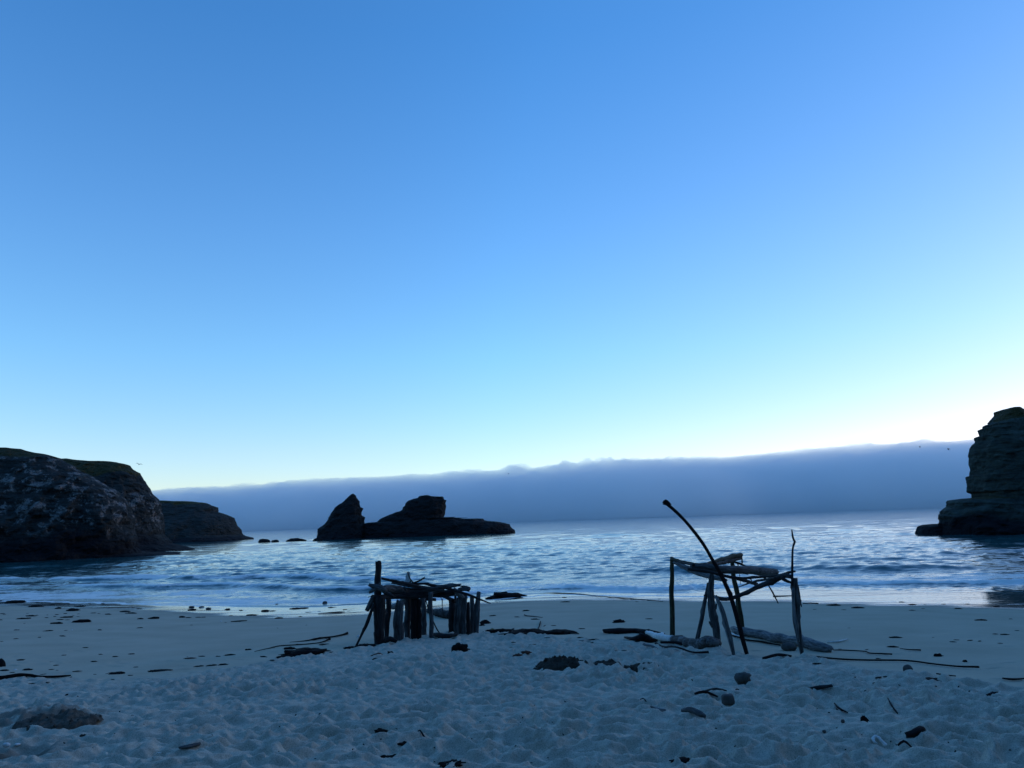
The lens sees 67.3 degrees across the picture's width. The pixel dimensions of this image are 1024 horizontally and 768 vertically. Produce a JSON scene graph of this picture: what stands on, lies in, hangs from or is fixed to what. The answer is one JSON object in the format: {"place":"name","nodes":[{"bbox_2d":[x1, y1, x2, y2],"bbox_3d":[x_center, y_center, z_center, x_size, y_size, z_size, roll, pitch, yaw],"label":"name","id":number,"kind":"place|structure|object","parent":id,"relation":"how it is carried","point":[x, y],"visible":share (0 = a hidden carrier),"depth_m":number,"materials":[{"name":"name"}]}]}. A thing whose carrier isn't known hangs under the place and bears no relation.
{"place":"outdoors","nodes":[
{"label":"outdoors","id":0,"kind":"place"},
{"bbox_2d":[0,596,1023,767],"bbox_3d":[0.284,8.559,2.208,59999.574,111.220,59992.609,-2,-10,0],"label":"beach","id":1,"kind":"structure","parent":0,"point":[240,708],"depth_m":11.19,"materials":[{"name":"beige sand"}]},
{"bbox_2d":[0,658,5,666],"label":"log end","id":2,"kind":"object","parent":1,"relation":"on","point":[2,663],"visible":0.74,"depth_m":17.48,"materials":[{"name":"brown wood"}]},
{"bbox_2d":[2,742,10,747],"bbox_3d":[-5.292,3.780,8.050,0.088,0.049,0.054,-2,-10,0],"label":"shell","id":3,"kind":"object","parent":1,"relation":"on","point":[5,745],"visible":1,"depth_m":8.03},
{"bbox_2d":[4,600,26,602],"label":"kelp heap","id":4,"kind":"object","parent":1,"relation":"on","point":[16,601],"visible":0.95,"depth_m":44.69,"materials":[{"name":"black plant"}]},
{"bbox_2d":[0,673,71,679],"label":"kelp stalk","id":5,"kind":"object","parent":1,"relation":"on","point":[20,675],"visible":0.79,"depth_m":15.29,"materials":[{"name":"brown plant"}]},
{"bbox_2d":[12,708,103,730],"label":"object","id":6,"kind":"object","parent":1,"relation":"on","point":[70,719],"visible":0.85,"depth_m":9.29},
{"bbox_2d":[66,608,79,610],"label":"kelp heap","id":7,"kind":"object","parent":1,"relation":"on","point":[72,609],"visible":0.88,"depth_m":37.28,"materials":[{"name":"brown plant"}]},
{"bbox_2d":[71,619,90,622],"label":"kelp heap","id":8,"kind":"object","parent":1,"relation":"on","point":[82,620],"visible":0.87,"depth_m":30.33,"materials":[{"name":"brown plant"}]},
{"bbox_2d":[106,671,124,674],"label":"kelp heap","id":9,"kind":"object","parent":1,"relation":"on","point":[119,672],"visible":0.83,"depth_m":15.74,"materials":[{"name":"brown plant"}]},
{"bbox_2d":[148,669,171,671],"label":"kelp heap","id":10,"kind":"object","parent":1,"relation":"on","point":[157,670],"visible":0.87,"depth_m":15.88,"materials":[{"name":"brown plant"}]},
{"bbox_2d":[179,742,200,748],"bbox_3d":[-3.170,3.564,7.574,0.211,0.040,0.065,7,-13,-39],"label":"stick","id":11,"kind":"object","parent":1,"relation":"on","point":[190,745],"visible":1,"depth_m":7.55,"materials":[{"name":"brown wood"}]},
{"bbox_2d":[276,655,294,658],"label":"kelp heap","id":12,"kind":"object","parent":1,"relation":"on","point":[277,657],"visible":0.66,"depth_m":17.28,"materials":[{"name":"black plant"}]},
{"bbox_2d":[284,646,296,649],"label":"kelp heap","id":13,"kind":"object","parent":1,"relation":"on","point":[289,648],"visible":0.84,"depth_m":19.62,"materials":[{"name":"black plant"}]},
{"bbox_2d":[254,638,330,651],"bbox_3d":[-5.756,6.962,20.485,0.647,0.136,2.781,-10,-13,37],"label":"kelp stalk","id":14,"kind":"object","parent":1,"relation":"on","point":[297,644],"visible":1,"depth_m":20.50,"materials":[{"name":"black plant"}]},
{"bbox_2d":[278,647,331,655],"bbox_3d":[-4.766,6.234,17.895,1.002,0.142,0.976,-11,-14,43],"label":"kelp heap","id":15,"kind":"object","parent":1,"relation":"on","point":[305,651],"visible":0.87,"depth_m":17.78,"materials":[{"name":"black plant"}]},
{"bbox_2d":[294,632,347,641],"bbox_3d":[-5.497,7.419,22.470,0.596,0.171,2.256,-10,-13,36],"label":"kelp stalk","id":16,"kind":"object","parent":1,"relation":"on","point":[346,633],"visible":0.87,"depth_m":22.13,"materials":[{"name":"brown plant"}]},
{"bbox_2d":[354,643,375,646],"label":"kelp heap","id":17,"kind":"object","parent":1,"relation":"on","point":[367,644],"visible":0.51,"depth_m":19.30,"materials":[{"name":"black plant"}]},
{"bbox_2d":[374,728,387,732],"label":"kelp heap","id":18,"kind":"object","parent":1,"relation":"on","point":[380,730],"visible":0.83,"depth_m":7.89,"materials":[{"name":"black plant"}]},
{"bbox_2d":[380,754,395,757],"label":"kelp heap","id":19,"kind":"object","parent":1,"relation":"on","point":[387,756],"visible":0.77,"depth_m":7.23,"materials":[{"name":"black plant"}]},
{"bbox_2d":[382,636,397,642],"bbox_3d":[-3.114,6.477,19.429,0.187,0.230,0.683,6,-13,-37],"label":"driftwood log","id":20,"kind":"object","parent":1,"relation":"on","point":[389,639],"visible":0.97,"depth_m":19.26,"materials":[{"name":"black wood"}]},
{"bbox_2d":[397,741,406,745],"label":"kelp heap","id":21,"kind":"object","parent":1,"relation":"on","point":[402,743],"visible":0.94,"depth_m":7.66,"materials":[{"name":"black plant"}]},
{"bbox_2d":[355,560,490,645],"bbox_3d":[-2.820,6.022,21.303,3.720,2.384,2.522,4,-12,-29],"label":"driftwood shelter","id":22,"kind":"object","parent":1,"relation":"on","point":[463,616],"visible":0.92,"depth_m":20.91,"materials":[{"name":"wood"}]},
{"bbox_2d":[426,608,448,618],"bbox_3d":[-2.879,8.736,29.439,0.360,0.488,4.541,1,-11,-17],"label":"driftwood log","id":23,"kind":"object","parent":1,"relation":"on","point":[437,612],"visible":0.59,"depth_m":28.29,"materials":[{"name":"brown wood"}]},
{"bbox_2d":[433,633,457,638],"bbox_3d":[-1.913,6.703,20.524,0.988,0.159,0.407,-11,-13,41],"label":"driftwood log","id":24,"kind":"object","parent":1,"relation":"on","point":[443,635],"visible":0.84,"depth_m":20.25,"materials":[{"name":"brown wood"}]},
{"bbox_2d":[438,759,465,767],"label":"kelp heap","id":25,"kind":"object","parent":1,"relation":"on","point":[444,763],"visible":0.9,"depth_m":6.58,"materials":[{"name":"black plant"}]},
{"bbox_2d":[451,643,469,651],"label":"kelp heap","id":26,"kind":"object","parent":1,"relation":"on","point":[459,647],"visible":0.85,"depth_m":16.30,"materials":[{"name":"black plant"}]},
{"bbox_2d":[480,620,490,623],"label":"kelp heap","id":27,"kind":"object","parent":1,"relation":"on","point":[484,622],"visible":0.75,"depth_m":24.64,"materials":[{"name":"brown plant"}]},
{"bbox_2d":[486,628,510,632],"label":"kelp heap","id":28,"kind":"object","parent":1,"relation":"on","point":[497,630],"visible":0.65,"depth_m":21.16,"materials":[{"name":"brown plant"}]},
{"bbox_2d":[492,591,526,597],"bbox_3d":[-0.178,10.578,38.618,2.090,0.324,1.191,-2,-10,0],"label":"kelp heap","id":29,"kind":"object","parent":1,"relation":"on","point":[505,594],"visible":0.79,"depth_m":38.26,"materials":[{"name":"black plant"}]},
{"bbox_2d":[500,632,526,634],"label":"kelp heap","id":30,"kind":"object","parent":1,"relation":"on","point":[514,633],"visible":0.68,"depth_m":20.08,"materials":[{"name":"brown plant"}]},
{"bbox_2d":[520,650,531,654],"bbox_3d":[0.285,5.317,15.243,0.239,0.074,0.134,-2,-10,0],"label":"kelp scrap","id":31,"kind":"object","parent":1,"relation":"on","point":[526,652],"visible":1,"depth_m":15.21,"materials":[{"name":"black plant"}]},
{"bbox_2d":[508,628,549,633],"bbox_3d":[0.499,6.718,20.891,1.483,0.136,0.944,-2,-10,0],"label":"kelp heap","id":32,"kind":"object","parent":1,"relation":"on","point":[536,631],"visible":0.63,"depth_m":20.80,"materials":[{"name":"brown plant"}]},
{"bbox_2d":[541,629,577,634],"bbox_3d":[1.238,6.638,20.589,1.089,0.135,0.702,-2,-10,0],"label":"kelp heap","id":33,"kind":"object","parent":1,"relation":"on","point":[559,632],"visible":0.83,"depth_m":20.43,"materials":[{"name":"brown plant"}]},
{"bbox_2d":[533,655,587,670],"bbox_3d":[0.884,5.000,13.658,1.102,0.396,0.900,-2,-10,0],"label":"heap","id":34,"kind":"object","parent":1,"relation":"on","point":[559,663],"visible":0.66,"depth_m":13.45,"materials":[{"name":"black plant"}]},
{"bbox_2d":[539,592,657,600],"bbox_3d":[4.201,10.167,36.752,1.388,0.171,8.513,7,-14,-41],"label":"kelp stalk","id":35,"kind":"object","parent":1,"relation":"on","point":[604,596],"visible":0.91,"depth_m":36.76,"materials":[{"name":"brown plant"}]},
{"bbox_2d":[593,659,621,665],"bbox_3d":[1.691,5.062,13.775,0.622,0.267,0.600,-2,-10,0],"label":"heap","id":36,"kind":"object","parent":1,"relation":"on","point":[609,662],"visible":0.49,"depth_m":13.73,"materials":[{"name":"black plant"}]},
{"bbox_2d":[612,619,625,622],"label":"kelp heap","id":37,"kind":"object","parent":1,"relation":"on","point":[619,621],"visible":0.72,"depth_m":23.04,"materials":[{"name":"brown plant"}]},
{"bbox_2d":[602,628,664,633],"bbox_3d":[3.208,6.397,19.882,1.755,0.184,0.568,-8,-12,31],"label":"driftwood log","id":38,"kind":"object","parent":1,"relation":"on","point":[621,630],"visible":0.79,"depth_m":19.94,"materials":[{"name":"brown wood"}]},
{"bbox_2d":[623,662,658,672],"bbox_3d":[2.235,4.950,13.324,0.659,0.242,0.600,-2,-10,0],"label":"heap","id":39,"kind":"object","parent":1,"relation":"on","point":[634,667],"visible":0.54,"depth_m":13.19,"materials":[{"name":"brown plant"}]},
{"bbox_2d":[624,633,657,642],"bbox_3d":[2.883,5.985,18.274,0.498,0.275,1.247,4,-12,-31],"label":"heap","id":40,"kind":"object","parent":1,"relation":"on","point":[642,637],"visible":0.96,"depth_m":17.77,"materials":[{"name":"black plant"}]},
{"bbox_2d":[642,643,657,648],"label":"stick","id":41,"kind":"object","parent":1,"relation":"on","point":[648,645],"visible":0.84,"depth_m":16.46,"materials":[{"name":"wood"}]},
{"bbox_2d":[650,706,665,711],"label":"stick","id":42,"kind":"object","parent":1,"relation":"on","point":[661,709],"visible":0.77,"depth_m":8.79,"materials":[{"name":"wood"}]},
{"bbox_2d":[645,631,671,640],"bbox_3d":[3.493,6.039,18.526,0.224,0.266,2.198,-1,-10,-7],"label":"driftwood log","id":43,"kind":"object","parent":1,"relation":"on","point":[661,636],"visible":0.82,"depth_m":18.08,"materials":[{"name":"grey wood"}]},
{"bbox_2d":[660,641,681,644],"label":"stick","id":44,"kind":"object","parent":1,"relation":"on","point":[670,642],"visible":0.98,"depth_m":16.73,"materials":[{"name":"black wood"}]},
{"bbox_2d":[669,756,689,762],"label":"kelp heap","id":45,"kind":"object","parent":1,"relation":"on","point":[683,759],"visible":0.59,"depth_m":6.37,"materials":[{"name":"black plant"}]},
{"bbox_2d":[655,642,708,653],"bbox_3d":[3.315,5.461,15.940,0.396,0.287,2.787,0,-10,-11],"label":"stick","id":46,"kind":"object","parent":1,"relation":"on","point":[699,652],"visible":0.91,"depth_m":14.99,"materials":[{"name":"brown wood"}]},
{"bbox_2d":[681,707,705,717],"bbox_3d":[2.001,3.640,8.540,0.087,0.099,0.437,2,-11,-22],"label":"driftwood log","id":47,"kind":"object","parent":1,"relation":"on","point":[695,711],"visible":1,"depth_m":8.46,"materials":[{"name":"grey wood"}]},
{"bbox_2d":[670,635,721,648],"bbox_3d":[3.803,5.499,16.489,0.471,0.420,1.952,1,-11,-18],"label":"driftwood log","id":48,"kind":"object","parent":1,"relation":"on","point":[705,641],"visible":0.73,"depth_m":15.75,"materials":[{"name":"grey wood"}]},
{"bbox_2d":[694,690,717,697],"bbox_3d":[2.503,3.998,9.929,0.306,0.089,0.064,-6,-11,21],"label":"stick","id":49,"kind":"object","parent":1,"relation":"on","point":[703,691],"visible":1,"depth_m":9.91,"materials":[{"name":"brown wood"}]},
{"bbox_2d":[705,688,726,690],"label":"stick","id":50,"kind":"object","parent":1,"relation":"on","point":[715,689],"visible":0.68,"depth_m":10.07,"materials":[{"name":"brown wood"}]},
{"bbox_2d":[721,693,734,705],"bbox_3d":[2.591,3.788,9.228,0.156,0.131,0.119,-2,-10,0],"label":"stone","id":51,"kind":"object","parent":1,"relation":"on","point":[727,699],"visible":0.96,"depth_m":9.18,"materials":[{"name":"grey stone"}]},
{"bbox_2d":[662,499,803,654],"bbox_3d":[4.848,4.392,17.529,2.736,3.458,6.074,-5,-10,14],"label":"driftwood shelter","id":52,"kind":"object","parent":1,"relation":"on","point":[712,570],"visible":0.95,"depth_m":16.29,"materials":[{"name":"grey wood"}]},
{"bbox_2d":[734,672,750,684],"bbox_3d":[3.307,4.227,11.027,0.228,0.187,0.203,5,-12,-34],"label":"stone","id":53,"kind":"object","parent":1,"relation":"on","point":[742,678],"visible":0.83,"depth_m":10.97,"materials":[{"name":"grey stone"}]},
{"bbox_2d":[732,635,780,645],"bbox_3d":[5.415,5.794,17.408,0.202,0.147,2.439,0,-10,-9],"label":"kelp stalk","id":54,"kind":"object","parent":1,"relation":"on","point":[760,641],"visible":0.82,"depth_m":17.05,"materials":[{"name":"black plant"}]},
{"bbox_2d":[762,653,791,658],"bbox_3d":[4.765,4.908,13.825,0.070,0.143,0.588,7,-14,-42],"label":"stick","id":55,"kind":"object","parent":1,"relation":"on","point":[774,655],"visible":0.98,"depth_m":13.84,"materials":[{"name":"brown wood"}]},
{"bbox_2d":[730,626,833,651],"bbox_3d":[5.806,5.712,17.408,0.414,0.448,5.352,-1,-10,-5],"label":"driftwood log","id":56,"kind":"object","parent":1,"relation":"on","point":[811,644],"visible":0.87,"depth_m":16.66,"materials":[{"name":"grey wood"}]},
{"bbox_2d":[781,642,796,650],"bbox_3d":[5.547,5.282,15.433,0.296,0.187,0.259,-2,-10,0],"label":"stone","id":57,"kind":"object","parent":1,"relation":"on","point":[788,646],"visible":0.91,"depth_m":15.34,"materials":[{"name":"grey stone"}]},
{"bbox_2d":[809,684,832,689],"bbox_3d":[3.880,3.935,9.867,0.454,0.180,0.109,-9,-12,33],"label":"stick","id":58,"kind":"object","parent":1,"relation":"on","point":[817,687],"visible":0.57,"depth_m":9.80,"materials":[{"name":"wood"}]},
{"bbox_2d":[827,639,847,642],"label":"stick","id":59,"kind":"object","parent":1,"relation":"on","point":[836,641],"visible":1,"depth_m":16.65,"materials":[{"name":"grey wood"}]},
{"bbox_2d":[834,702,847,712],"bbox_3d":[3.673,3.663,8.668,0.101,0.074,0.327,-2,-10,0],"label":"stick","id":60,"kind":"object","parent":1,"relation":"on","point":[838,707],"visible":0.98,"depth_m":8.59,"materials":[{"name":"brown wood"}]},
{"bbox_2d":[833,649,891,654],"bbox_3d":[6.677,5.067,14.570,0.248,0.092,1.225,4,-12,-30],"label":"kelp stalk","id":61,"kind":"object","parent":1,"relation":"on","point":[862,651],"visible":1,"depth_m":14.72,"materials":[{"name":"brown plant"}]},
{"bbox_2d":[860,715,868,721],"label":"kelp heap","id":62,"kind":"object","parent":1,"relation":"on","point":[863,718],"visible":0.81,"depth_m":8.05,"materials":[{"name":"black plant"}]},
{"bbox_2d":[871,735,886,745],"bbox_3d":[3.316,3.212,6.929,0.092,0.076,0.145,8,-14,-43],"label":"shell","id":63,"kind":"object","parent":1,"relation":"on","point":[874,737],"visible":0.99,"depth_m":6.94},
{"bbox_2d":[887,698,897,713],"bbox_3d":[4.270,3.615,8.645,0.029,0.086,0.394,-4,-10,12],"label":"stick","id":64,"kind":"object","parent":1,"relation":"on","point":[894,709],"visible":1,"depth_m":8.60,"materials":[{"name":"brown wood"}]},
{"bbox_2d":[811,655,979,667],"bbox_3d":[6.389,4.718,13.151,0.356,0.192,3.047,7,-13,-39],"label":"stick","id":65,"kind":"object","parent":1,"relation":"on","point":[899,660],"visible":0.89,"depth_m":13.11,"materials":[{"name":"brown wood"}]},
{"bbox_2d":[897,740,911,746],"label":"stick","id":66,"kind":"object","parent":1,"relation":"on","point":[903,741],"visible":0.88,"depth_m":6.53,"materials":[{"name":"brown wood"}]},
{"bbox_2d":[903,664,912,670],"bbox_3d":[6.111,4.407,11.878,0.151,0.142,0.118,-2,-10,0],"label":"stone","id":67,"kind":"object","parent":1,"relation":"on","point":[907,667],"visible":0.52,"depth_m":11.85,"materials":[{"name":"grey stone"}]},
{"bbox_2d":[905,726,925,737],"bbox_3d":[3.650,3.121,6.911,0.268,0.092,0.087,3,-11,-25],"label":"bark piece","id":68,"kind":"object","parent":1,"relation":"on","point":[915,732],"visible":1,"depth_m":6.86,"materials":[{"name":"brown wood"}]},
{"bbox_2d":[925,677,941,681],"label":"kelp heap","id":69,"kind":"object","parent":1,"relation":"on","point":[928,678],"visible":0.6,"depth_m":10.78,"materials":[{"name":"brown plant"}]},
{"bbox_2d":[1002,677,1023,679],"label":"stick","id":70,"kind":"object","parent":1,"relation":"on","point":[1013,678],"visible":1,"depth_m":10.58,"materials":[{"name":"brown wood"}]},
{"bbox_2d":[0,507,1023,613],"bbox_3d":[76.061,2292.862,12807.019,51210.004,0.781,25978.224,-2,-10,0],"label":"sea","id":71,"kind":"structure","parent":0,"point":[885,555],"depth_m":65.69,"materials":[{"name":"liquid"}]},
{"bbox_2d":[0,447,193,562],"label":"headland","id":72,"kind":"structure","parent":71,"relation":"in","point":[53,508],"depth_m":129.80,"materials":[{"name":"grey stone"}]},
{"bbox_2d":[160,500,253,542],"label":"headland","id":73,"kind":"structure","parent":71,"relation":"in","point":[188,521],"depth_m":309.08,"materials":[{"name":"grey stone"}]},
{"bbox_2d":[258,539,270,542],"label":"awash rock","id":74,"kind":"object","parent":71,"relation":"in","point":[262,540],"visible":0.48,"depth_m":229.83,"materials":[{"name":"black stone"}]},
{"bbox_2d":[286,538,306,541],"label":"awash rock","id":75,"kind":"object","parent":71,"relation":"in","point":[293,539],"visible":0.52,"depth_m":229.47,"materials":[{"name":"black stone"}]},
{"bbox_2d":[317,494,514,539],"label":"sea stack","id":76,"kind":"object","parent":71,"relation":"in","point":[421,516],"visible":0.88,"depth_m":245.21,"materials":[{"name":"grey stone"}]},
{"bbox_2d":[915,407,1023,534],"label":"sea cliff","id":77,"kind":"structure","parent":71,"relation":"in","point":[993,504],"depth_m":105.27,"materials":[{"name":"stone"}]},
{"bbox_2d":[0,0,1023,530],"label":"sky","id":78,"kind":"structure","parent":0,"point":[280,262],"materials":[{"name":"blue"}]}
]}

